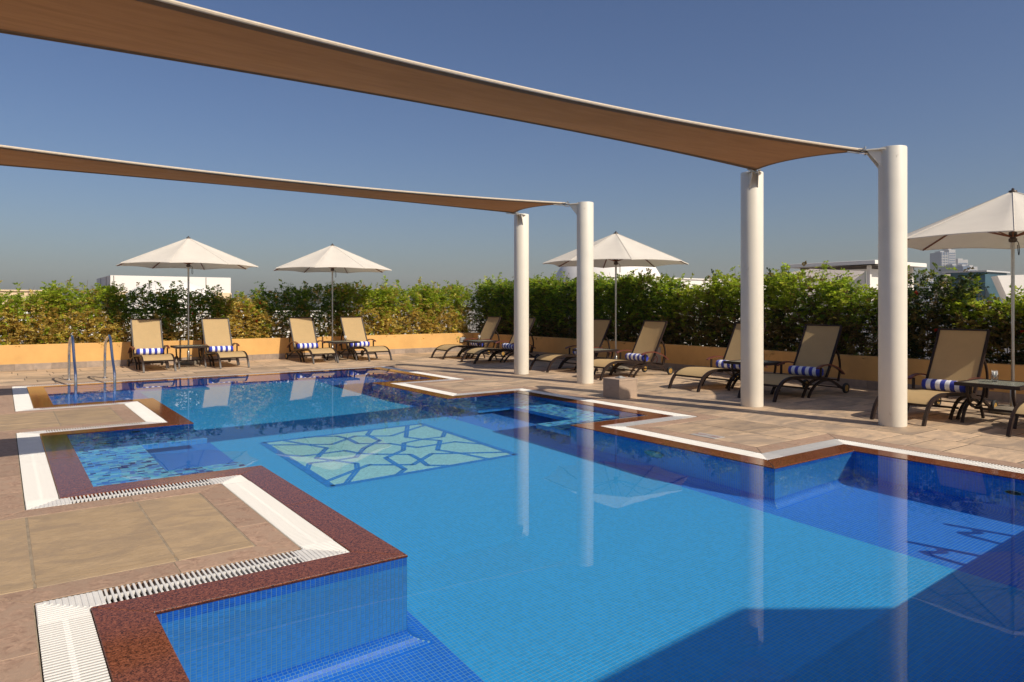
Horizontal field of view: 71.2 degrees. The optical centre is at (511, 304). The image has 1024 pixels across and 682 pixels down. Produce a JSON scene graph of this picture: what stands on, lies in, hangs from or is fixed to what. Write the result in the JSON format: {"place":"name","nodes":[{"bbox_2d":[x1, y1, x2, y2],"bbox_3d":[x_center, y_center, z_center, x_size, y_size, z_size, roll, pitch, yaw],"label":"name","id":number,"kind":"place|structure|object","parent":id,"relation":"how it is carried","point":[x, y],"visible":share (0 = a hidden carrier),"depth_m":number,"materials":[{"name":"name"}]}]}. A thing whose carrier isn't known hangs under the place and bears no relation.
{"place":"outdoors","nodes":[
{"label":"outdoors","id":0,"kind":"place"},
{"bbox_2d":[0,290,45,307],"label":"cream parapet","id":1,"kind":"structure","parent":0,"point":[26,292],"depth_m":24.67,"materials":[{"name":"beige paint"}]},
{"bbox_2d":[97,275,231,307],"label":"roof block","id":2,"kind":"structure","parent":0,"point":[130,283],"depth_m":27.60,"materials":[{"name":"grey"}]},
{"bbox_2d":[122,280,216,308],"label":"white dome","id":3,"kind":"structure","parent":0,"point":[165,284],"depth_m":23.93,"materials":[{"name":"white paint"}]},
{"bbox_2d":[2,310,445,341],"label":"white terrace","id":4,"kind":"structure","parent":0,"point":[210,316],"depth_m":21.53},
{"bbox_2d":[10,308,479,342],"bbox_3d":[-7.779,0.550,18.264,16.600,0.900,0.056,0,0,-36],"label":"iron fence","id":5,"kind":"object","parent":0,"point":[272,326],"visible":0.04,"depth_m":19.26,"materials":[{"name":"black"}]},
{"bbox_2d":[447,311,483,332],"bbox_3d":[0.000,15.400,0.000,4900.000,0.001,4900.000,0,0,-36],"label":"ground","id":6,"kind":"structure","parent":0,"point":[471,322],"depth_m":582.33,"materials":[{"name":"grey"}]},
{"bbox_2d":[785,260,926,301],"bbox_3d":[11.314,7.030,23.586,3.250,16.740,3.000,0,0,-36],"label":"roof cabin","id":7,"kind":"object","parent":6,"relation":"on","point":[870,267],"visible":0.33,"depth_m":22.32,"materials":[{"name":"grey"}]},
{"bbox_2d":[935,270,1009,300],"bbox_3d":[16.625,7.099,26.006,2.783,16.602,1.593,0,0,-36],"label":"teal cabin","id":8,"kind":"object","parent":6,"relation":"on","point":[986,279],"visible":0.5,"depth_m":25.41,"materials":[{"name":"grey concrete"}]},
{"bbox_2d":[991,275,1023,300],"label":"white lean to","id":9,"kind":"object","parent":8,"relation":"attached to","point":[1002,283],"visible":0.44,"depth_m":24.00,"materials":[{"name":"white paint"}]},
{"bbox_2d":[0,351,1023,681],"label":"pool deck","id":10,"kind":"structure","parent":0,"point":[54,553],"depth_m":7.32,"materials":[{"name":"tile"}]},
{"bbox_2d":[66,334,115,387],"bbox_3d":[-7.560,1.398,12.853,0.690,1.704,1.524,0,0,-36],"label":"pool ladder","id":11,"kind":"object","parent":10,"relation":"attached to","point":[71,340],"visible":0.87,"depth_m":12.82,"materials":[{"name":"silver metal"}]},
{"bbox_2d":[127,319,176,372],"bbox_3d":[-7.867,0.866,15.639,0.742,1.087,1.931,0,0,-35],"label":"sun lounger","id":12,"kind":"object","parent":10,"relation":"on","point":[146,333],"visible":0.94,"depth_m":16.09,"materials":[{"name":"fabric"}]},
{"bbox_2d":[136,348,162,354],"bbox_3d":[-8.034,1.042,15.871,0.533,0.148,0.162,0,-14,-34],"label":"rolled towel","id":13,"kind":"object","parent":12,"relation":"on","point":[150,351],"visible":0.97,"depth_m":15.82,"materials":[{"name":"fabric"}]},
{"bbox_2d":[116,236,257,364],"bbox_3d":[-7.603,-0.106,16.815,2.904,3.012,2.904,0,0,-33],"label":"sun umbrella","id":14,"kind":"object","parent":10,"relation":"on","point":[188,252],"visible":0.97,"depth_m":16.46,"materials":[{"name":"white fabric"}]},
{"bbox_2d":[170,344,209,368],"bbox_3d":[-7.202,1.161,15.996,0.680,0.486,0.680,0,0,-36],"label":"side table","id":15,"kind":"object","parent":10,"relation":"on","point":[201,357],"visible":0.94,"depth_m":15.93,"materials":[{"name":"brown metal"}]},
{"bbox_2d":[198,318,249,368],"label":"sun lounger","id":16,"kind":"object","parent":10,"relation":"on","point":[216,331],"visible":0.82,"depth_m":16.99,"materials":[{"name":"fabric"}]},
{"bbox_2d":[208,346,232,351],"bbox_3d":[-6.823,1.042,16.777,0.533,0.148,0.162,0,-7,-34],"label":"rolled towel","id":17,"kind":"object","parent":16,"relation":"on","point":[220,349],"visible":0.89,"depth_m":16.72,"materials":[{"name":"fabric"}]},
{"bbox_2d":[285,317,338,363],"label":"sun lounger","id":18,"kind":"object","parent":10,"relation":"on","point":[302,329],"visible":0.96,"depth_m":18.22,"materials":[{"name":"fabric"}]},
{"bbox_2d":[297,343,317,348],"bbox_3d":[-5.154,1.042,18.008,0.533,0.148,0.162,0,-11,-35],"label":"rolled towel","id":19,"kind":"object","parent":18,"relation":"on","point":[308,345],"visible":0.95,"depth_m":17.95,"materials":[{"name":"fabric"}]},
{"bbox_2d":[273,243,391,358],"bbox_3d":[-4.729,-0.106,18.847,2.904,3.012,2.904,0,0,-21],"label":"sun umbrella","id":20,"kind":"object","parent":10,"relation":"on","point":[332,258],"visible":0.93,"depth_m":18.39,"materials":[{"name":"white fabric"}]},
{"bbox_2d":[324,340,359,361],"bbox_3d":[-4.273,1.161,17.969,0.680,0.486,0.680,0,0,-36],"label":"side table","id":21,"kind":"object","parent":10,"relation":"on","point":[343,342],"visible":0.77,"depth_m":17.89,"materials":[{"name":"brown metal"}]},
{"bbox_2d":[337,316,391,360],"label":"sun lounger","id":22,"kind":"object","parent":10,"relation":"on","point":[353,328],"visible":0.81,"depth_m":19.01,"materials":[{"name":"fabric"}]},
{"bbox_2d":[350,341,369,346],"bbox_3d":[-4.003,1.042,18.781,0.533,0.148,0.162,0,-16,-33],"label":"rolled towel","id":23,"kind":"object","parent":22,"relation":"on","point":[364,343],"visible":0.88,"depth_m":18.76,"materials":[{"name":"fabric"}]},
{"bbox_2d":[431,316,505,359],"bbox_3d":[-1.164,0.866,19.031,1.931,1.087,0.742,0,0,-36],"label":"sun lounger","id":24,"kind":"object","parent":10,"relation":"on","point":[489,328],"visible":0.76,"depth_m":19.24,"materials":[{"name":"fabric"}]},
{"bbox_2d":[463,340,497,360],"bbox_3d":[-0.787,1.161,18.286,0.680,0.486,0.680,0,0,-36],"label":"side table","id":25,"kind":"object","parent":10,"relation":"on","point":[481,341],"visible":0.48,"depth_m":18.20,"materials":[{"name":"brown metal"}]},
{"bbox_2d":[460,317,538,363],"bbox_3d":[-0.286,0.866,17.631,1.931,1.087,0.742,0,0,-35],"label":"sun lounger","id":26,"kind":"object","parent":10,"relation":"on","point":[478,351],"visible":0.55,"depth_m":17.51,"materials":[{"name":"fabric"}]},
{"bbox_2d":[502,343,513,349],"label":"rolled towel","id":27,"kind":"object","parent":26,"relation":"on","point":[507,346],"visible":0.66,"depth_m":17.77,"materials":[{"name":"fabric"}]},
{"bbox_2d":[514,211,528,374],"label":"shade column","id":28,"kind":"structure","parent":10,"relation":"on","point":[521,293],"depth_m":14.33,"materials":[{"name":"white paint"}]},
{"bbox_2d":[27,367,1023,681],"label":"pool coping","id":29,"kind":"object","parent":10,"relation":"on","point":[135,641],"visible":0.84,"depth_m":4.75,"materials":[{"name":"brown tile"}]},
{"bbox_2d":[529,319,613,372],"bbox_3d":[1.324,0.866,15.536,1.931,1.087,0.742,0,0,-35],"label":"sun lounger","id":30,"kind":"object","parent":10,"relation":"on","point":[601,327],"visible":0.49,"depth_m":15.70,"materials":[{"name":"fabric"}]},
{"bbox_2d":[565,202,593,383],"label":"shade column","id":31,"kind":"structure","parent":10,"relation":"on","point":[584,211],"depth_m":12.66,"materials":[{"name":"white paint"}]},
{"bbox_2d":[572,348,618,374],"bbox_3d":[1.721,1.161,14.695,0.680,0.486,0.680,0,0,-36],"label":"side table","id":32,"kind":"object","parent":10,"relation":"on","point":[598,350],"visible":0.38,"depth_m":14.59,"materials":[{"name":"brown metal"}]},
{"bbox_2d":[542,231,687,371],"bbox_3d":[2.211,-0.083,15.230,2.904,2.967,2.904,0,0,-25],"label":"sun umbrella","id":33,"kind":"object","parent":10,"relation":"on","point":[615,249],"visible":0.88,"depth_m":14.87,"materials":[{"name":"white fabric"}]},
{"bbox_2d":[603,376,637,398],"bbox_3d":[1.636,1.241,10.835,0.380,0.318,0.360,0,0,-36],"label":"stone pedestal","id":34,"kind":"object","parent":10,"relation":"on","point":[619,387],"visible":1,"depth_m":10.72,"materials":[{"name":"stone"}]},
{"bbox_2d":[594,320,672,379],"bbox_3d":[2.228,0.866,14.014,1.931,1.087,0.742,0,0,-36],"label":"sun lounger","id":35,"kind":"object","parent":10,"relation":"on","point":[649,337],"visible":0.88,"depth_m":14.23,"materials":[{"name":"fabric"}]},
{"bbox_2d":[625,353,647,360],"bbox_3d":[2.467,1.042,14.167,0.162,0.148,0.533,24,-13,-32],"label":"rolled towel","id":36,"kind":"object","parent":35,"relation":"on","point":[634,356],"visible":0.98,"depth_m":14.12,"materials":[{"name":"blue fabric"}]},
{"bbox_2d":[691,432,723,438],"bbox_3d":[2.084,1.407,7.639,0.170,0.025,0.330,0,0,-36],"label":"depth plaque","id":37,"kind":"object","parent":10,"relation":"on","point":[707,435],"visible":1,"depth_m":7.64,"materials":[{"name":"stone"}]},
{"bbox_2d":[668,322,767,391],"bbox_3d":[3.566,0.866,12.247,1.931,1.087,0.742,0,0,-36],"label":"sun lounger","id":38,"kind":"object","parent":10,"relation":"on","point":[733,351],"visible":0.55,"depth_m":12.30,"materials":[{"name":"fabric"}]},
{"bbox_2d":[716,360,740,369],"bbox_3d":[3.795,1.042,12.412,0.162,0.148,0.533,-14,9,-39],"label":"rolled towel","id":39,"kind":"object","parent":38,"relation":"on","point":[720,364],"visible":0.45,"depth_m":12.43,"materials":[{"name":"blue fabric"}]},
{"bbox_2d":[741,170,762,406],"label":"shade column","id":40,"kind":"structure","parent":10,"relation":"on","point":[751,289],"depth_m":9.76,"materials":[{"name":"white paint"}]},
{"bbox_2d":[723,360,784,391],"bbox_3d":[3.916,1.161,11.593,0.680,0.486,0.680,0,0,-36],"label":"side table","id":41,"kind":"object","parent":10,"relation":"on","point":[765,362],"visible":0.27,"depth_m":11.60,"materials":[{"name":"black metal"}]},
{"bbox_2d":[737,324,849,401],"bbox_3d":[4.353,0.866,11.062,1.931,1.087,0.742,0,0,-36],"label":"sun lounger","id":42,"kind":"object","parent":10,"relation":"on","point":[818,345],"visible":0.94,"depth_m":11.30,"materials":[{"name":"fabric"}]},
{"bbox_2d":[788,365,823,376],"bbox_3d":[4.605,1.042,11.224,0.162,0.148,0.533,1,-1,-39],"label":"rolled towel","id":43,"kind":"object","parent":42,"relation":"on","point":[803,370],"visible":0.83,"depth_m":11.18,"materials":[{"name":"blue fabric"}]},
{"bbox_2d":[858,145,906,426],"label":"shade column","id":44,"kind":"structure","parent":10,"relation":"on","point":[890,162],"depth_m":8.18,"materials":[{"name":"white paint"}]},
{"bbox_2d":[0,0,868,173],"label":"shade sail","id":45,"kind":"object","parent":44,"relation":"attached to","point":[174,30],"visible":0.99,"depth_m":5.31,"materials":[{"name":"fabric"}]},
{"bbox_2d":[870,328,997,425],"bbox_3d":[5.333,0.866,9.039,1.931,1.087,0.742,0,0,-36],"label":"sun lounger","id":46,"kind":"object","parent":10,"relation":"on","point":[958,355],"visible":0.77,"depth_m":9.32,"materials":[{"name":"fabric"}]},
{"bbox_2d":[921,378,965,392],"bbox_3d":[5.570,1.042,9.208,0.162,0.148,0.533,-4,3,-34],"label":"rolled towel","id":47,"kind":"object","parent":46,"relation":"on","point":[938,385],"visible":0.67,"depth_m":9.18,"materials":[{"name":"blue fabric"}]},
{"bbox_2d":[877,188,1023,414],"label":"sun umbrella","id":48,"kind":"object","parent":10,"relation":"on","point":[996,223],"visible":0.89,"depth_m":9.15,"materials":[{"name":"white fabric"}]},
{"bbox_2d":[954,378,1023,428],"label":"side table","id":49,"kind":"object","parent":10,"relation":"on","point":[1012,386],"visible":0.82,"depth_m":8.48,"materials":[{"name":"black metal"}]},
{"bbox_2d":[991,371,998,381],"bbox_3d":[5.741,0.848,8.509,0.084,0.148,0.084,0,0,-44],"label":"drinking glass","id":50,"kind":"object","parent":49,"relation":"on","point":[994,376],"visible":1,"depth_m":8.49,"materials":[{"name":"clear glass"}]},
{"bbox_2d":[1006,401,1023,436],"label":"sun lounger","id":51,"kind":"object","parent":10,"relation":"on","point":[1018,410],"visible":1,"depth_m":7.64,"materials":[{"name":"metal"}]},
{"bbox_2d":[0,0,1023,307],"label":"sky","id":52,"kind":"structure","parent":0,"point":[941,80],"materials":[{"name":"blue"}]},
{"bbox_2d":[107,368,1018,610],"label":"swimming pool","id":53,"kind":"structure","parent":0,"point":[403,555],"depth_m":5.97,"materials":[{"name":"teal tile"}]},
{"bbox_2d":[12,366,1023,681],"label":"overflow gutter","id":54,"kind":"object","parent":53,"relation":"on","point":[70,646],"visible":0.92,"depth_m":4.69,"materials":[{"name":"white plastic"}]},
{"bbox_2d":[44,369,1023,681],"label":"pool water","id":55,"kind":"structure","parent":53,"relation":"in","point":[536,539],"depth_m":4.08,"materials":[{"name":"blue liquid"}]},
{"bbox_2d":[555,266,659,316],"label":"white dome","id":56,"kind":"structure","parent":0,"point":[571,271],"depth_m":31.09,"materials":[{"name":"white paint"}]},
{"bbox_2d":[596,275,783,346],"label":"white parapet","id":57,"kind":"structure","parent":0,"point":[697,281],"depth_m":30.01,"materials":[{"name":"white paint"}]},
{"bbox_2d":[791,301,1020,362],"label":"white wall","id":58,"kind":"structure","parent":0,"point":[925,334],"depth_m":18.01,"materials":[{"name":"white paint"}]},
{"bbox_2d":[787,269,866,306],"bbox_3d":[8.947,0.415,20.689,2.840,2.970,1.422,0,0,-5],"label":"cloth awning","id":59,"kind":"object","parent":58,"relation":"attached to","point":[855,273],"visible":0.19,"depth_m":20.99,"materials":[{"name":"fabric"}]},
{"bbox_2d":[917,278,933,300],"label":"distant tower","id":60,"kind":"structure","parent":0,"point":[918,280],"depth_m":852.58,"materials":[{"name":"grey concrete"}]},
{"bbox_2d":[930,251,948,297],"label":"distant tower","id":61,"kind":"structure","parent":0,"point":[939,258],"depth_m":1508.80,"materials":[{"name":"grey glass"}]},
{"bbox_2d":[940,264,955,274],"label":"distant tower","id":62,"kind":"structure","parent":0,"point":[943,269],"depth_m":1271.82,"materials":[{"name":"grey concrete"}]},
{"bbox_2d":[942,249,955,263],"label":"distant tower","id":63,"kind":"structure","parent":0,"point":[952,256],"depth_m":1560.00,"materials":[{"name":"grey concrete"}]},
{"bbox_2d":[952,264,969,270],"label":"distant tower","id":64,"kind":"structure","parent":0,"point":[962,267],"depth_m":1156.00,"materials":[{"name":"grey glass"}]},
{"bbox_2d":[956,259,967,264],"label":"distant tower","id":65,"kind":"structure","parent":0,"point":[960,261],"depth_m":1650.00,"materials":[{"name":"grey concrete"}]},
{"bbox_2d":[966,265,977,270],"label":"distant tower","id":66,"kind":"structure","parent":0,"point":[975,268],"depth_m":1350.00,"materials":[{"name":"grey concrete"}]},
{"bbox_3d":[-1.458,9.025,6.334,21.000,12.750,28.000,0,0,-36],"label":"hotel block","id":67,"kind":"object","parent":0,"visible":0},
{"bbox_2d":[0,333,471,370],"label":"planter wall","id":68,"kind":"structure","parent":67,"relation":"on","point":[32,357],"depth_m":17.16,"materials":[{"name":"paint"}]},
{"bbox_2d":[0,280,71,344],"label":"hedge shrub","id":69,"kind":"object","parent":68,"relation":"in","point":[33,304],"visible":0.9,"depth_m":15.54,"materials":[{"name":"green plant"}]},
{"bbox_2d":[41,276,128,345],"bbox_3d":[-9.717,0.244,16.308,1.879,1.807,1.077,0,0,-36],"label":"hedge shrub","id":70,"kind":"object","parent":68,"relation":"in","point":[81,309],"visible":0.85,"depth_m":16.18,"materials":[{"name":"green plant"}]},
{"bbox_2d":[102,280,181,341],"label":"hedge shrub","id":71,"kind":"object","parent":68,"relation":"in","point":[132,297],"visible":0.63,"depth_m":16.90,"materials":[{"name":"green plant"}]},
{"bbox_2d":[153,280,235,340],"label":"hedge shrub","id":72,"kind":"object","parent":68,"relation":"in","point":[201,301],"visible":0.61,"depth_m":17.51,"materials":[{"name":"green plant"}]},
{"bbox_2d":[206,287,274,338],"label":"hedge shrub","id":73,"kind":"object","parent":68,"relation":"in","point":[247,309],"visible":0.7,"depth_m":18.18,"materials":[{"name":"green plant"}]},
{"bbox_2d":[247,279,315,337],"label":"hedge shrub","id":74,"kind":"object","parent":68,"relation":"in","point":[275,306],"visible":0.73,"depth_m":18.77,"materials":[{"name":"green plant"}]},
{"bbox_2d":[291,281,354,338],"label":"hedge shrub","id":75,"kind":"object","parent":68,"relation":"in","point":[326,311],"visible":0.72,"depth_m":19.43,"materials":[{"name":"green plant"}]},
{"bbox_2d":[327,280,395,337],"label":"hedge shrub","id":76,"kind":"object","parent":68,"relation":"in","point":[362,300],"visible":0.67,"depth_m":20.12,"materials":[{"name":"green plant"}]},
{"bbox_2d":[374,275,440,337],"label":"hedge shrub","id":77,"kind":"object","parent":68,"relation":"in","point":[406,315],"visible":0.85,"depth_m":20.89,"materials":[{"name":"green plant"}]},
{"bbox_2d":[416,280,474,339],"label":"hedge shrub","id":78,"kind":"object","parent":68,"relation":"in","point":[452,316],"visible":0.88,"depth_m":21.71,"materials":[{"name":"green plant"}]},
{"bbox_2d":[472,333,1023,402],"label":"planter wall","id":79,"kind":"structure","parent":67,"relation":"on","point":[860,371],"depth_m":13.18,"materials":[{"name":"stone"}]},
{"bbox_2d":[467,272,513,333],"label":"hedge shrub","id":80,"kind":"object","parent":79,"relation":"in","point":[487,303],"visible":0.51,"depth_m":21.67,"materials":[{"name":"green plant"}]},
{"bbox_2d":[491,272,558,336],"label":"hedge shrub","id":81,"kind":"object","parent":79,"relation":"in","point":[509,313],"visible":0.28,"depth_m":20.50,"materials":[{"name":"green plant"}]},
{"bbox_2d":[530,271,603,339],"bbox_3d":[1.479,0.087,18.926,1.128,2.020,2.494,0,0,-36],"label":"hedge shrub","id":82,"kind":"object","parent":79,"relation":"in","point":[564,296],"visible":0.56,"depth_m":18.93,"materials":[{"name":"green plant"}]},
{"bbox_2d":[573,271,639,341],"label":"hedge shrub","id":83,"kind":"object","parent":79,"relation":"in","point":[606,300],"visible":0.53,"depth_m":17.27,"materials":[{"name":"green plant"}]},
{"bbox_2d":[612,268,687,343],"bbox_3d":[3.212,0.148,16.500,1.141,1.988,1.960,0,0,-36],"label":"hedge shrub","id":84,"kind":"object","parent":79,"relation":"in","point":[645,306],"visible":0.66,"depth_m":16.37,"materials":[{"name":"green plant"}]},
{"bbox_2d":[655,273,732,346],"bbox_3d":[3.965,0.227,15.447,1.103,1.865,1.993,0,0,-36],"label":"hedge shrub","id":85,"kind":"object","parent":79,"relation":"in","point":[689,304],"visible":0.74,"depth_m":15.30,"materials":[{"name":"green plant"}]},
{"bbox_2d":[697,265,796,349],"bbox_3d":[4.736,0.155,14.347,1.113,1.890,2.041,0,0,-36],"label":"hedge shrub","id":86,"kind":"object","parent":79,"relation":"in","point":[732,311],"visible":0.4,"depth_m":14.43,"materials":[{"name":"green plant"}]},
{"bbox_2d":[532,309,1015,359],"bbox_3d":[5.554,0.550,13.995,0.056,0.900,22.300,0,0,-36],"label":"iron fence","id":87,"kind":"object","parent":79,"relation":"attached to","point":[918,328],"depth_m":12.00,"materials":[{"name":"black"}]},
{"bbox_2d":[763,260,865,354],"bbox_3d":[5.519,0.150,13.260,1.082,1.920,1.876,0,0,-36],"label":"hedge shrub","id":88,"kind":"object","parent":79,"relation":"in","point":[812,302],"visible":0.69,"depth_m":13.21,"materials":[{"name":"green plant"}]},
{"bbox_2d":[816,284,924,358],"bbox_3d":[6.215,0.303,12.332,1.100,1.685,1.696,0,0,-36],"label":"hedge shrub","id":89,"kind":"object","parent":79,"relation":"in","point":[858,334],"visible":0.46,"depth_m":12.33,"materials":[{"name":"green plant"}]},
{"bbox_2d":[907,262,988,358],"bbox_3d":[6.757,0.198,11.544,1.101,1.740,1.537,0,0,-36],"label":"hedge shrub","id":90,"kind":"object","parent":79,"relation":"in","point":[925,323],"visible":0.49,"depth_m":11.39,"materials":[{"name":"green plant"}]},
{"bbox_2d":[932,276,1023,364],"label":"hedge shrub","id":91,"kind":"object","parent":79,"relation":"in","point":[999,320],"visible":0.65,"depth_m":10.63,"materials":[{"name":"green plant"}]},
{"bbox_2d":[1008,288,1023,364],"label":"hedge shrub","id":92,"kind":"object","parent":79,"relation":"in","point":[1022,306],"visible":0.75,"depth_m":10.29,"materials":[{"name":"green plant"}]},
{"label":"shade column","id":93,"kind":"object","parent":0,"visible":0},
{"bbox_2d":[0,145,569,215],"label":"shade sail","id":94,"kind":"object","parent":93,"relation":"attached to","point":[12,156],"visible":1,"depth_m":10.02,"materials":[{"name":"fabric"}]}
]}

